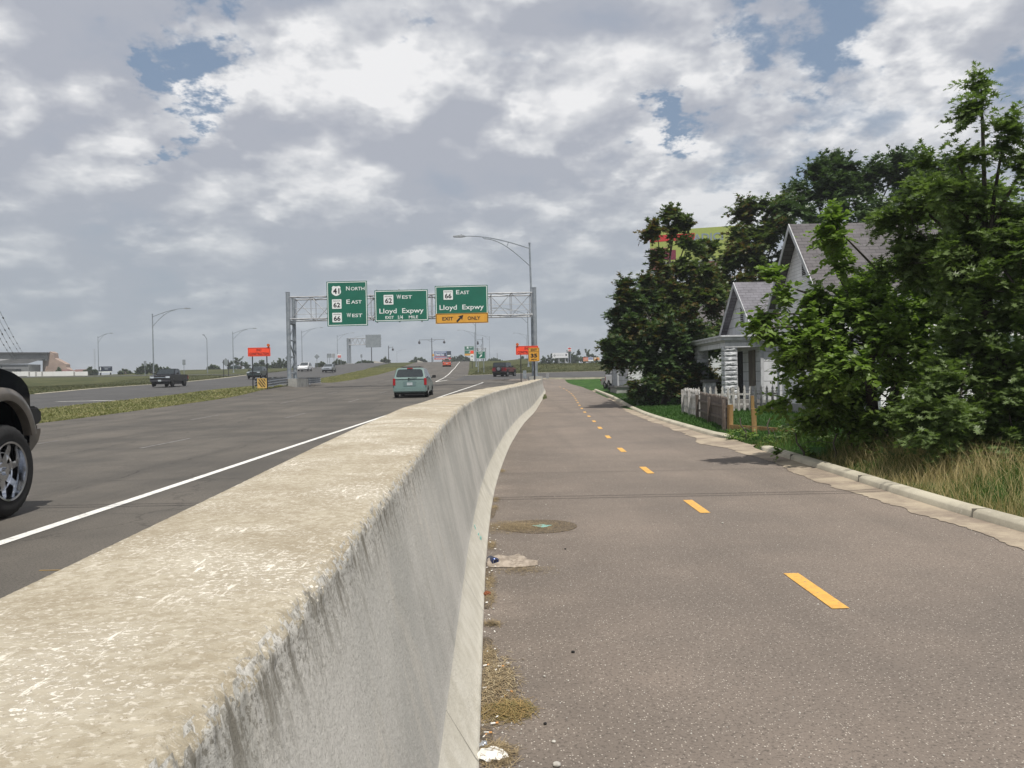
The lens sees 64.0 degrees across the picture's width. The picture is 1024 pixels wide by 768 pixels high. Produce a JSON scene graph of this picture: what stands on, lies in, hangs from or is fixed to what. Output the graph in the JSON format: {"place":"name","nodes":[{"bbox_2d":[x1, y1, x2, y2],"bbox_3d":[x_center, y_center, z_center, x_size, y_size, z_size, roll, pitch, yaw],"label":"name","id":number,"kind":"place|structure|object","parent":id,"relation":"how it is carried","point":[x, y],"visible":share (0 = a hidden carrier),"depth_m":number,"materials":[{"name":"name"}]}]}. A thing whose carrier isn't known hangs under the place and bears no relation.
{"place":"outdoors","nodes":[
{"label":"outdoors","id":0,"kind":"place"},
{"bbox_2d":[20,372,281,377],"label":"link road","id":1,"kind":"structure","parent":0,"point":[134,375],"depth_m":202.09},
{"bbox_2d":[39,367,400,421],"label":"median grass","id":2,"kind":"structure","parent":0,"point":[76,411],"depth_m":47.86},
{"bbox_2d":[464,346,473,355],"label":"guide sign","id":3,"kind":"object","parent":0,"point":[467,349],"visible":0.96,"depth_m":377.90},
{"bbox_2d":[0,0,1023,376],"label":"sky","id":4,"kind":"structure","parent":0,"point":[219,160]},
{"bbox_2d":[22,359,1023,527],"bbox_3d":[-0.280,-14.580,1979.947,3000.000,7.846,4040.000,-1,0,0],"label":"ground","id":5,"kind":"structure","parent":0,"point":[591,384],"depth_m":144.45,"materials":[{"name":"green plant"}]},
{"bbox_2d":[0,351,72,371],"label":"works building","id":6,"kind":"structure","parent":5,"relation":"on","point":[52,361],"depth_m":298.92,"materials":[{"name":"beige concrete"}]},
{"bbox_2d":[12,371,87,376],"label":"white wall","id":7,"kind":"structure","parent":5,"relation":"on","point":[53,373],"depth_m":219.97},
{"bbox_2d":[83,366,97,374],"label":"tree","id":8,"kind":"object","parent":5,"relation":"on","point":[91,371],"visible":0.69,"depth_m":261.74,"materials":[{"name":"green plant"}]},
{"bbox_2d":[99,366,111,374],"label":"billboard","id":9,"kind":"object","parent":5,"relation":"on","point":[104,369],"visible":0.76,"depth_m":249.96,"materials":[{"name":"metal"}]},
{"bbox_2d":[117,368,132,374],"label":"tree","id":10,"kind":"object","parent":5,"relation":"on","point":[123,371],"visible":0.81,"depth_m":245.29,"materials":[{"name":"green plant"}]},
{"bbox_2d":[35,375,244,393],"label":"kerb","id":11,"kind":"structure","parent":5,"relation":"on","point":[123,386],"depth_m":86.66,"materials":[{"name":"concrete"}]},
{"bbox_2d":[134,363,169,374],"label":"tree","id":12,"kind":"object","parent":5,"relation":"on","point":[142,369],"visible":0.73,"depth_m":234.52,"materials":[{"name":"green plant"}]},
{"bbox_2d":[28,370,286,393],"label":"field grass","id":13,"kind":"structure","parent":5,"relation":"on","point":[70,387],"depth_m":112.66,"materials":[{"name":"green plant"}]},
{"bbox_2d":[152,308,190,372],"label":"street lamp","id":14,"kind":"object","parent":5,"relation":"on","point":[152,332],"visible":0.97,"depth_m":137.88,"materials":[{"name":"metal"}]},
{"bbox_2d":[30,363,388,408],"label":"opposite carriageway","id":15,"kind":"structure","parent":5,"relation":"on","point":[49,400],"depth_m":76.29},
{"bbox_2d":[150,369,187,386],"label":"pickup truck","id":16,"kind":"object","parent":15,"relation":"on","point":[167,377],"visible":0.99,"depth_m":84.10,"materials":[{"name":"black paint"}]},
{"bbox_2d":[247,366,266,378],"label":"suv","id":17,"kind":"object","parent":15,"relation":"on","point":[260,371],"visible":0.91,"depth_m":115.25,"materials":[{"name":"paint"}]},
{"bbox_2d":[297,362,311,370],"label":"minivan","id":18,"kind":"object","parent":15,"relation":"on","point":[302,366],"visible":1,"depth_m":158.59,"materials":[{"name":"white paint"}]},
{"bbox_2d":[322,364,335,371],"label":"sedan","id":19,"kind":"object","parent":15,"relation":"on","point":[328,367],"visible":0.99,"depth_m":144.84,"materials":[{"name":"silver metal"}]},
{"bbox_2d":[39,373,382,422],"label":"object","id":20,"kind":"structure","parent":5,"relation":"on","point":[253,390],"depth_m":43.46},
{"bbox_2d":[248,344,269,388],"bbox_3d":[-19.115,-1.249,61.996,1.705,3.559,0.150,-1,0,0],"label":"construction sign","id":21,"kind":"object","parent":20,"relation":"on","point":[261,351],"visible":0.99,"depth_m":61.98,"materials":[{"name":"metal"}]},
{"bbox_2d":[222,358,228,376],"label":"diamond sign","id":22,"kind":"object","parent":5,"relation":"on","point":[225,362],"visible":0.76,"depth_m":149.91,"materials":[{"name":"metal"}]},
{"bbox_2d":[227,356,251,368],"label":"tree","id":23,"kind":"object","parent":5,"relation":"on","point":[241,363],"visible":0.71,"depth_m":286.06,"materials":[{"name":"green plant"}]},
{"bbox_2d":[253,359,271,367],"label":"tree","id":24,"kind":"object","parent":5,"relation":"on","point":[261,362],"visible":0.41,"depth_m":292.13,"materials":[{"name":"green plant"}]},
{"bbox_2d":[0,361,527,597],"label":"expressway","id":25,"kind":"structure","parent":5,"relation":"on","point":[84,465],"depth_m":17.66,"materials":[{"name":"asphalt"}]},
{"bbox_2d":[0,368,40,518],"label":"pickup truck","id":26,"kind":"object","parent":25,"relation":"on","point":[20,419],"visible":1,"depth_m":9.61,"materials":[{"name":"black paint"}]},
{"bbox_2d":[0,382,483,544],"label":"edge line","id":27,"kind":"object","parent":25,"relation":"on","point":[22,535],"visible":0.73,"depth_m":10.94,"materials":[{"name":"white paint"}]},
{"bbox_2d":[393,366,435,397],"bbox_3d":[-5.902,-0.102,49.364,2.480,1.848,4.930,-1,0,-1],"label":"minivan","id":28,"kind":"object","parent":25,"relation":"on","point":[409,380],"visible":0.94,"depth_m":47.06,"materials":[{"name":"green paint"}]},
{"bbox_2d":[492,362,516,376],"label":"suv","id":29,"kind":"object","parent":25,"relation":"on","point":[506,369],"visible":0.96,"depth_m":105.17,"materials":[{"name":"red paint"}]},
{"bbox_2d":[255,377,287,387],"bbox_3d":[-19.161,-0.105,65.421,1.029,1.004,7.515,-1,0,-4],"label":"guardrail","id":30,"kind":"object","parent":5,"relation":"on","point":[262,382],"visible":0.97,"depth_m":63.12,"materials":[{"name":"metal"}]},
{"bbox_2d":[264,358,292,367],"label":"tree","id":31,"kind":"object","parent":5,"relation":"on","point":[280,363],"visible":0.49,"depth_m":289.89,"materials":[{"name":"green plant"}]},
{"bbox_2d":[302,377,320,384],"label":"guardrail","id":32,"kind":"object","parent":5,"relation":"on","point":[314,380],"visible":0.68,"depth_m":75.83,"materials":[{"name":"metal"}]},
{"bbox_2d":[332,359,346,364],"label":"tree","id":33,"kind":"object","parent":5,"relation":"on","point":[340,362],"visible":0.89,"depth_m":298.54,"materials":[{"name":"green plant"}]},
{"bbox_2d":[347,338,381,363],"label":"sign gantry","id":34,"kind":"object","parent":5,"relation":"on","point":[349,340],"visible":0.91,"depth_m":249.88,"materials":[{"name":"metal"}]},
{"bbox_2d":[366,335,380,346],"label":"traffic sign","id":35,"kind":"object","parent":34,"relation":"on","point":[373,340],"visible":1,"depth_m":248.92,"materials":[{"name":"metal"}]},
{"bbox_2d":[282,287,548,386],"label":"sign gantry","id":36,"kind":"object","parent":5,"relation":"on","point":[294,381],"visible":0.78,"depth_m":69.94,"materials":[{"name":"metal"}]},
{"bbox_2d":[326,281,367,326],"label":"guide sign","id":37,"kind":"object","parent":36,"relation":"attached to","point":[347,304],"visible":1,"depth_m":69.45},
{"bbox_2d":[374,289,427,321],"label":"guide sign","id":38,"kind":"object","parent":36,"relation":"attached to","point":[400,305],"visible":1,"depth_m":69.46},
{"bbox_2d":[435,285,487,323],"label":"guide sign","id":39,"kind":"object","parent":36,"relation":"attached to","point":[462,304],"visible":1,"depth_m":69.45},
{"bbox_2d":[453,234,531,291],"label":"street lamp","id":40,"kind":"object","parent":36,"relation":"attached to","point":[461,236],"visible":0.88,"depth_m":73.38,"materials":[{"name":"metal"}]},
{"bbox_2d":[408,357,426,361],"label":"tree","id":41,"kind":"object","parent":5,"relation":"on","point":[419,359],"visible":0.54,"depth_m":418.88,"materials":[{"name":"green plant"}]},
{"bbox_2d":[434,351,450,359],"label":"billboard","id":42,"kind":"object","parent":5,"relation":"on","point":[442,355],"visible":0.92,"depth_m":439.88,"materials":[{"name":"metal"}]},
{"bbox_2d":[452,354,469,361],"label":"tree","id":43,"kind":"object","parent":5,"relation":"on","point":[460,357],"visible":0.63,"depth_m":427.84,"materials":[{"name":"green plant"}]},
{"bbox_2d":[476,351,484,371],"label":"exit sign","id":44,"kind":"object","parent":5,"relation":"on","point":[480,354],"visible":0.96,"depth_m":129.97,"materials":[{"name":"metal"}]},
{"bbox_2d":[492,307,529,366],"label":"street lamp","id":45,"kind":"object","parent":5,"relation":"on","point":[527,327],"visible":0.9,"depth_m":147.88,"materials":[{"name":"metal"}]},
{"bbox_2d":[516,343,537,381],"bbox_3d":[1.162,-1.346,61.998,1.690,3.533,0.150,-1,0,0],"label":"construction sign","id":46,"kind":"object","parent":5,"relation":"on","point":[521,350],"visible":0.71,"depth_m":61.98,"materials":[{"name":"metal"}]},
{"bbox_2d":[452,371,611,380],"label":"exit ramp","id":47,"kind":"structure","parent":5,"relation":"on","point":[555,375],"depth_m":105.88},
{"bbox_2d":[528,348,539,379],"bbox_3d":[1.572,-0.984,58.036,0.783,3.180,0.098,-1,0,0],"label":"speed sign","id":48,"kind":"object","parent":5,"relation":"on","point":[533,354],"visible":1,"depth_m":57.99,"materials":[{"name":"metal"}]},
{"bbox_2d":[540,353,561,363],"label":"tree","id":49,"kind":"object","parent":5,"relation":"on","point":[545,360],"visible":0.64,"depth_m":312.80,"materials":[{"name":"green plant"}]},
{"bbox_2d":[552,353,567,362],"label":"billboard","id":50,"kind":"object","parent":5,"relation":"on","point":[560,355],"visible":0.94,"depth_m":299.94},
{"bbox_2d":[561,350,580,362],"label":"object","id":51,"kind":"object","parent":5,"relation":"on","point":[575,359],"visible":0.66,"depth_m":325.39,"materials":[{"name":"green plant"}]},
{"bbox_2d":[543,377,604,379],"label":"kerb","id":52,"kind":"structure","parent":5,"relation":"on","point":[578,378],"depth_m":91.82,"materials":[{"name":"concrete"}]},
{"bbox_2d":[566,349,597,362],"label":"tree","id":53,"kind":"object","parent":5,"relation":"on","point":[587,354],"visible":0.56,"depth_m":329.01,"materials":[{"name":"green plant"}]},
{"bbox_2d":[605,375,611,389],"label":"parked truck","id":54,"kind":"object","parent":5,"relation":"on","point":[608,379],"visible":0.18,"depth_m":69.81,"materials":[{"name":"white paint"}]},
{"bbox_2d":[613,367,616,384],"bbox_3d":[8.166,-0.545,65.009,0.450,2.900,0.220,-1,0,0],"label":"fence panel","id":55,"kind":"object","parent":5,"relation":"on","point":[614,377],"visible":0.14,"depth_m":64.90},
{"bbox_2d":[594,269,720,405],"bbox_3d":[6.938,-2.082,38.808,6.427,6.983,4.817,-1,0,0],"label":"dark shrub tree","id":56,"kind":"object","parent":5,"relation":"on","point":[665,333],"visible":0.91,"depth_m":38.06,"materials":[{"name":"green plant"}]},
{"bbox_2d":[594,389,730,438],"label":"kerb","id":57,"kind":"structure","parent":5,"relation":"on","point":[697,429],"depth_m":25.21,"materials":[{"name":"concrete"}]},
{"bbox_2d":[608,289,725,393],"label":"house","id":58,"kind":"structure","parent":5,"relation":"on","point":[620,387],"depth_m":60.50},
{"bbox_2d":[617,201,728,401],"bbox_3d":[8.297,-4.120,41.793,6.392,10.512,4.654,-1,0,0],"label":"maple tree","id":59,"kind":"object","parent":5,"relation":"on","point":[674,294],"visible":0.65,"depth_m":41.66,"materials":[{"name":"green plant"}]},
{"bbox_2d":[621,307,725,395],"bbox_3d":[10.120,-1.186,47.785,8.338,6.786,10.267,-1,0,25],"label":"dark shrub tree","id":60,"kind":"object","parent":5,"relation":"on","point":[720,380],"visible":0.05,"depth_m":46.67,"materials":[{"name":"green plant"}]},
{"bbox_2d":[681,388,699,417],"bbox_3d":[6.190,0.717,28.462,0.150,1.174,3.742,-1,0,5],"label":"picket fence","id":61,"kind":"object","parent":5,"relation":"on","point":[690,401],"visible":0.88,"depth_m":28.42,"materials":[{"name":"white wood"}]},
{"bbox_2d":[650,226,735,272],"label":"billboard","id":62,"kind":"object","parent":5,"relation":"on","point":[712,233],"visible":0.22,"depth_m":105.19,"materials":[{"name":"metal"}]},
{"bbox_2d":[695,391,727,430],"bbox_3d":[5.732,0.816,23.714,0.150,1.115,5.660,-1,0,6],"label":"picket fence","id":63,"kind":"object","parent":5,"relation":"on","point":[713,407],"visible":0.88,"depth_m":23.38,"materials":[{"name":"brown wood"}]},
{"bbox_2d":[727,405,732,430],"bbox_3d":[5.542,1.009,20.808,0.115,0.967,0.115,0,0,-14],"label":"timber post","id":64,"kind":"object","parent":5,"relation":"on","point":[729,415],"visible":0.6,"depth_m":20.76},
{"bbox_2d":[683,385,777,411],"bbox_3d":[8.264,0.649,30.730,3.744,1.201,0.150,-1,0,-8],"label":"picket fence","id":65,"kind":"object","parent":5,"relation":"on","point":[732,394],"visible":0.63,"depth_m":30.72,"materials":[{"name":"white wood"}]},
{"bbox_2d":[689,282,781,408],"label":"house","id":66,"kind":"structure","parent":5,"relation":"on","point":[743,363],"depth_m":34.44,"materials":[{"name":"wood"}]},
{"bbox_2d":[736,351,742,396],"bbox_3d":[9.994,-0.417,36.074,0.090,2.000,0.950,-1,0,0],"label":"door","id":67,"kind":"structure","parent":66,"relation":"in","point":[739,354],"depth_m":35.82,"materials":[{"name":"metal"}]},
{"bbox_2d":[748,350,755,387],"bbox_3d":[9.998,-0.626,34.173,0.076,1.560,0.990,-1,0,0],"label":"window","id":68,"kind":"structure","parent":66,"relation":"in","point":[751,354],"depth_m":34.07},
{"bbox_2d":[699,182,801,336],"bbox_3d":[13.793,-5.380,46.987,7.575,12.694,6.483,-1,0,0],"label":"maple tree","id":69,"kind":"object","parent":5,"relation":"on","point":[745,252],"visible":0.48,"depth_m":46.58,"materials":[{"name":"green plant"}]},
{"bbox_2d":[751,408,756,432],"bbox_3d":[5.681,1.025,19.208,0.115,0.908,0.115,-2,0,15],"label":"timber post","id":70,"kind":"object","parent":5,"relation":"on","point":[753,419],"visible":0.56,"depth_m":19.15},
{"bbox_2d":[725,418,795,443],"bbox_3d":[5.390,1.105,17.655,0.988,0.709,2.503,-1,0,-15],"label":"bush","id":71,"kind":"object","parent":5,"relation":"on","point":[746,434],"visible":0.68,"depth_m":18.01,"materials":[{"name":"green plant"}]},
{"bbox_2d":[730,425,792,431],"bbox_3d":[5.965,1.109,19.705,0.050,0.170,2.300,-1,0,-22],"label":"timber board","id":72,"kind":"object","parent":5,"relation":"on","point":[732,427],"visible":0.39,"depth_m":19.95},
{"bbox_2d":[605,392,930,445],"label":"lawn","id":73,"kind":"structure","parent":5,"relation":"on","point":[671,410],"depth_m":25.36,"materials":[{"name":"green plant"}]},
{"bbox_2d":[770,433,837,461],"bbox_3d":[4.853,1.172,13.652,1.058,0.709,0.387,-1,0,36],"label":"bush","id":74,"kind":"object","parent":5,"relation":"on","point":[804,450],"visible":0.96,"depth_m":13.64,"materials":[{"name":"green plant"}]},
{"bbox_2d":[772,422,846,445],"bbox_3d":[6.296,1.166,16.413,1.631,1.036,2.559,-1,0,-29],"label":"bush","id":75,"kind":"object","parent":5,"relation":"on","point":[789,432],"visible":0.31,"depth_m":16.65,"materials":[{"name":"green plant"}]},
{"bbox_2d":[734,198,1008,461],"bbox_3d":[6.285,-0.762,13.466,4.961,4.387,3.334,-1,0,-43],"label":"mulberry tree","id":76,"kind":"object","parent":5,"relation":"on","point":[816,350],"visible":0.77,"depth_m":12.99,"materials":[{"name":"green plant"}]},
{"bbox_2d":[768,143,981,232],"bbox_3d":[20.447,-6.200,43.830,14.607,14.153,6.546,-1,0,-11],"label":"dense tree","id":77,"kind":"object","parent":5,"relation":"on","point":[835,174],"visible":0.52,"depth_m":43.47,"materials":[{"name":"green plant"}]},
{"bbox_2d":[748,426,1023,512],"bbox_3d":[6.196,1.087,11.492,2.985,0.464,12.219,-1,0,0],"label":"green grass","id":78,"kind":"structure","parent":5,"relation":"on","point":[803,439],"depth_m":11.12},
{"bbox_2d":[759,446,1023,531],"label":"kerb","id":79,"kind":"structure","parent":5,"relation":"on","point":[1010,521],"depth_m":9.32,"materials":[{"name":"concrete"}]},
{"bbox_2d":[767,221,1019,415],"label":"house","id":80,"kind":"structure","parent":5,"relation":"on","point":[799,259],"depth_m":28.09,"materials":[{"name":"siding"},{"name":"grey shingle"},{"name":"glass"}]},
{"bbox_2d":[848,166,1023,432],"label":"bushy tree","id":81,"kind":"object","parent":5,"relation":"on","point":[990,183],"visible":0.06,"depth_m":17.07,"materials":[{"name":"green plant"}]},
{"bbox_2d":[858,60,1023,476],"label":"pin oak","id":82,"kind":"object","parent":5,"relation":"on","point":[936,402],"visible":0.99,"depth_m":11.12,"materials":[{"name":"green plant"}]},
{"bbox_2d":[860,434,1023,483],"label":"bush","id":83,"kind":"object","parent":5,"relation":"on","point":[886,449],"visible":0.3,"depth_m":10.86,"materials":[{"name":"green plant"}]},
{"bbox_2d":[963,176,1023,393],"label":"bushy tree","id":84,"kind":"object","parent":5,"relation":"on","point":[1004,183],"visible":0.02,"depth_m":18.72,"materials":[{"name":"green plant"}]},
{"bbox_2d":[470,363,608,374],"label":"embankment grass","id":85,"kind":"structure","parent":0,"point":[527,371],"depth_m":142.88,"materials":[{"name":"green plant"}]},
{"bbox_2d":[479,379,1023,767],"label":"bike path","id":86,"kind":"structure","parent":0,"point":[954,660],"depth_m":5.02,"materials":[{"name":"asphalt"}]},
{"bbox_2d":[0,379,545,767],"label":"concrete barrier","id":87,"kind":"object","parent":86,"relation":"on","point":[320,606],"visible":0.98,"depth_m":1.90,"materials":[{"name":"concrete"}]},
{"bbox_2d":[480,725,492,747],"bbox_3d":[-0.106,1.452,3.385,0.056,0.010,0.235,-1,0,0],"label":"soil patch","id":88,"kind":"object","parent":86,"relation":"on","point":[484,730],"visible":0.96,"depth_m":3.40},
{"bbox_2d":[483,637,492,647],"bbox_3d":[-0.137,1.446,4.593,0.056,0.010,0.211,-1,0,0],"label":"soil patch","id":89,"kind":"object","parent":86,"relation":"on","point":[488,641],"visible":1,"depth_m":4.59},
{"bbox_2d":[484,597,491,608],"bbox_3d":[-0.157,1.441,5.436,0.059,0.010,0.338,-1,0,0],"label":"soil patch","id":90,"kind":"object","parent":86,"relation":"on","point":[488,604],"visible":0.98,"depth_m":5.39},
{"bbox_2d":[485,568,492,578],"bbox_3d":[-0.176,1.436,6.228,0.056,0.010,0.412,-1,0,0],"label":"soil patch","id":91,"kind":"object","parent":86,"relation":"on","point":[488,573],"visible":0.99,"depth_m":6.22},
{"bbox_2d":[484,588,496,607],"bbox_3d":[-0.138,1.433,5.531,0.107,0.022,0.503,-1,0,0],"label":"plant debris","id":92,"kind":"object","parent":86,"relation":"on","point":[490,596],"visible":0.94,"depth_m":5.54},
{"bbox_2d":[483,644,498,669],"bbox_3d":[-0.105,1.442,4.399,0.114,0.017,0.507,-1,0,0],"label":"plant debris","id":93,"kind":"object","parent":86,"relation":"on","point":[488,656],"visible":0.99,"depth_m":4.37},
{"bbox_2d":[485,573,497,589],"bbox_3d":[-0.150,1.430,5.984,0.101,0.024,0.511,-1,0,0],"label":"plant debris","id":94,"kind":"object","parent":86,"relation":"on","point":[488,582],"visible":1,"depth_m":5.96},
{"bbox_2d":[477,746,508,762],"bbox_3d":[-0.079,1.445,3.198,0.118,0.032,0.116,-1,0,44],"label":"crumpled paper","id":95,"kind":"object","parent":86,"relation":"on","point":[491,754],"visible":0.96,"depth_m":3.18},
{"bbox_2d":[487,556,498,563],"bbox_3d":[-0.153,1.408,6.532,0.064,0.064,0.116,-1,0,-28],"label":"drink can","id":96,"kind":"object","parent":86,"relation":"on","point":[493,559],"visible":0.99,"depth_m":6.49,"materials":[{"name":"blue metal"}]},
{"bbox_2d":[484,619,504,627],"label":"plant debris","id":97,"kind":"object","parent":86,"relation":"on","point":[491,622],"visible":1,"depth_m":4.93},
{"bbox_2d":[481,667,516,721],"bbox_3d":[-0.062,1.448,3.876,0.177,0.010,0.690,-1,0,0],"label":"soil patch","id":98,"kind":"object","parent":86,"relation":"on","point":[508,688],"visible":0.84,"depth_m":3.88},
{"bbox_2d":[479,736,526,767],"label":"plant debris","id":99,"kind":"object","parent":86,"relation":"on","point":[498,744],"visible":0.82,"depth_m":3.21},
{"bbox_2d":[480,653,526,733],"bbox_3d":[-0.036,1.435,3.913,0.240,0.035,1.007,-1,0,0],"label":"plant debris","id":100,"kind":"object","parent":86,"relation":"on","point":[493,682],"visible":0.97,"depth_m":3.92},
{"bbox_2d":[481,651,525,715],"bbox_3d":[-0.038,1.434,3.967,0.226,0.036,0.940,-1,0,0],"label":"plant debris","id":101,"kind":"object","parent":86,"relation":"on","point":[499,679],"visible":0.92,"depth_m":4.02,"materials":[{"name":"plant"}]},
{"bbox_2d":[487,554,537,566],"bbox_3d":[-0.039,1.405,6.563,0.368,0.059,0.380,-1,0,-24],"label":"rag","id":102,"kind":"object","parent":86,"relation":"on","point":[517,560],"visible":0.98,"depth_m":6.48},
{"bbox_2d":[481,694,544,724],"bbox_3d":[0.003,1.434,3.651,0.289,0.040,0.318,-1,0,0],"label":"plant debris","id":103,"kind":"object","parent":86,"relation":"on","point":[506,708],"visible":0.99,"depth_m":3.62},
{"bbox_2d":[489,565,558,574],"bbox_3d":[0.083,1.424,6.319,0.574,0.022,0.365,-1,0,0],"label":"plant debris","id":104,"kind":"object","parent":86,"relation":"on","point":[529,568],"visible":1,"depth_m":6.32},
{"bbox_2d":[489,520,572,533],"bbox_3d":[0.198,1.406,8.180,0.854,0.030,0.782,-1,0,0],"label":"plant debris","id":105,"kind":"object","parent":86,"relation":"on","point":[514,525],"visible":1,"depth_m":8.15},
{"bbox_2d":[505,520,576,533],"bbox_3d":[0.278,1.420,8.183,0.740,0.010,0.740,-1,0,0],"label":"manhole cover","id":106,"kind":"object","parent":86,"relation":"on","point":[570,525],"visible":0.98,"depth_m":8.12,"materials":[{"name":"metal"}]},
{"bbox_2d":[684,500,709,512],"bbox_3d":[2.079,1.378,9.254,0.117,0.001,0.930,-1,0,0],"label":"dash","id":107,"kind":"object","parent":86,"relation":"on","point":[696,506],"visible":1,"depth_m":9.21,"materials":[{"name":"yellow paint"}]},
{"bbox_2d":[482,447,1016,767],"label":"grit","id":108,"kind":"object","parent":86,"relation":"on","point":[712,669],"visible":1,"depth_m":4.02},
{"bbox_2d":[592,390,1023,549],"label":"gutter","id":109,"kind":"object","parent":86,"relation":"on","point":[1010,537],"visible":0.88,"depth_m":10.39,"materials":[{"name":"concrete"}]},
{"bbox_2d":[784,573,848,607],"bbox_3d":[2.061,1.401,5.594,0.113,0.001,0.930,-1,0,0],"label":"dash","id":110,"kind":"object","parent":86,"relation":"on","point":[829,600],"visible":1,"depth_m":5.54,"materials":[{"name":"yellow paint"}]},
{"bbox_2d":[814,430,1023,516],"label":"dry grass","id":111,"kind":"structure","parent":0,"point":[939,472],"depth_m":10.33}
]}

